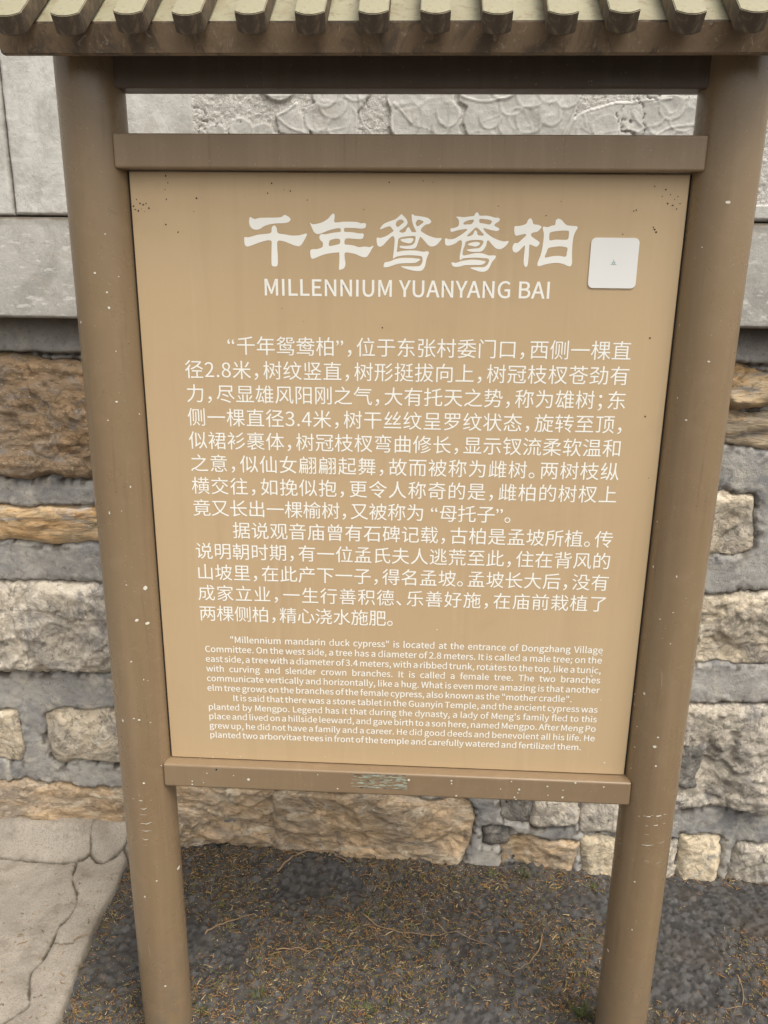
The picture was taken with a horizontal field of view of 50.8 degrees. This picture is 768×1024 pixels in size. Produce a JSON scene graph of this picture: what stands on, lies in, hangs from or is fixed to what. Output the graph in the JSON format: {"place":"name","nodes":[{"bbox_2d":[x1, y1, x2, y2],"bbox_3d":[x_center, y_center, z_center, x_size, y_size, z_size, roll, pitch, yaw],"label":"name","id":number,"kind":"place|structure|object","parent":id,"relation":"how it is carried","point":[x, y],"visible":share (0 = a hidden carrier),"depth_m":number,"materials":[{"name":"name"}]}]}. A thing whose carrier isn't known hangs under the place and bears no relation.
{"place":"outdoors","nodes":[
{"label":"outdoors","id":0,"kind":"place"},
{"bbox_2d":[61,843,767,1023],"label":"ground","id":1,"kind":"structure","parent":0,"point":[687,959],"depth_m":2.05,"materials":[{"name":"soil"}]},
{"bbox_2d":[0,817,128,1023],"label":"concrete apron","id":2,"kind":"object","parent":1,"relation":"on","point":[43,863],"visible":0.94,"depth_m":2.16,"materials":[{"name":"beige concrete"}]},
{"bbox_2d":[194,1002,206,1017],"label":"weed tuft","id":3,"kind":"object","parent":1,"relation":"on","point":[203,1007],"visible":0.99,"depth_m":1.86,"materials":[{"name":"green plant"}]},
{"bbox_2d":[213,901,230,909],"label":"weed tuft","id":4,"kind":"object","parent":1,"relation":"on","point":[222,904],"visible":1,"depth_m":2.17,"materials":[{"name":"green plant"}]},
{"bbox_2d":[204,914,252,933],"bbox_3d":[-0.408,1.065,2.110,0.135,0.013,0.034,-9,19,-29],"label":"twig","id":5,"kind":"object","parent":1,"relation":"on","point":[217,925],"visible":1,"depth_m":2.10,"materials":[{"name":"brown wood"}]},
{"bbox_2d":[248,984,268,1003],"bbox_3d":[-0.295,1.130,1.897,0.048,0.021,0.064,-11,20,-34],"label":"weed tuft","id":6,"kind":"object","parent":1,"relation":"on","point":[259,992],"visible":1,"depth_m":1.91,"materials":[{"name":"green plant"}]},
{"bbox_2d":[275,947,323,952],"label":"twig","id":7,"kind":"object","parent":1,"relation":"on","point":[297,947],"visible":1,"depth_m":2.03,"materials":[{"name":"brown wood"}]},
{"bbox_2d":[277,849,347,871],"bbox_3d":[-0.208,0.994,2.324,0.203,0.018,0.059,-3,17,-11],"label":"twig","id":8,"kind":"object","parent":1,"relation":"on","point":[279,869],"visible":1,"depth_m":2.33,"materials":[{"name":"brown wood"}]},
{"bbox_2d":[361,997,379,1016],"bbox_3d":[-0.033,1.146,1.875,0.040,0.014,0.051,-8,19,-28],"label":"weed tuft","id":9,"kind":"object","parent":1,"relation":"on","point":[368,1005],"visible":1,"depth_m":1.88,"materials":[{"name":"green plant"}]},
{"bbox_2d":[0,0,767,1023],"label":"signboard","id":10,"kind":"object","parent":1,"relation":"on","point":[406,452],"visible":1,"depth_m":1.40,"materials":[{"name":"brown paint"}]},
{"bbox_2d":[0,50,767,883],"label":"stone wall","id":11,"kind":"structure","parent":1,"relation":"on","point":[58,748],"depth_m":2.12,"materials":[{"name":"brown stone"}]},
{"bbox_2d":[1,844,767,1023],"bbox_3d":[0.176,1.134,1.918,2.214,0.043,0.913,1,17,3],"label":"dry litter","id":12,"kind":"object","parent":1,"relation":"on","point":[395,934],"visible":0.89,"depth_m":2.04,"materials":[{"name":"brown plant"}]},
{"bbox_2d":[362,914,444,937],"bbox_3d":[0.049,1.081,2.095,0.228,0.015,0.040,5,17,14],"label":"twig","id":13,"kind":"object","parent":1,"relation":"on","point":[398,931],"visible":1,"depth_m":2.09,"materials":[{"name":"brown wood"}]},
{"bbox_2d":[434,923,491,946],"bbox_3d":[0.202,1.090,2.083,0.158,0.019,0.028,6,18,18],"label":"twig","id":14,"kind":"object","parent":1,"relation":"on","point":[460,933],"visible":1,"depth_m":2.08,"materials":[{"name":"brown wood"}]},
{"bbox_2d":[519,865,533,878],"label":"weed tuft","id":15,"kind":"object","parent":1,"relation":"on","point":[526,872],"visible":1,"depth_m":2.30,"materials":[{"name":"green plant"}]},
{"bbox_2d":[512,932,542,972],"bbox_3d":[0.370,1.106,2.019,0.043,0.012,0.162,15,22,39],"label":"twig","id":16,"kind":"object","parent":1,"relation":"on","point":[534,955],"visible":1,"depth_m":2.02,"materials":[{"name":"brown wood"}]},
{"bbox_2d":[565,1000,592,1022],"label":"weed tuft","id":17,"kind":"object","parent":1,"relation":"on","point":[581,1010],"visible":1,"depth_m":1.87,"materials":[{"name":"green plant"}]},
{"bbox_2d":[725,974,743,1012],"bbox_3d":[0.836,1.146,1.915,0.031,0.017,0.128,11,20,31],"label":"twig","id":18,"kind":"object","parent":1,"relation":"on","point":[743,994],"visible":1,"depth_m":1.91,"materials":[{"name":"brown wood"}]}
]}

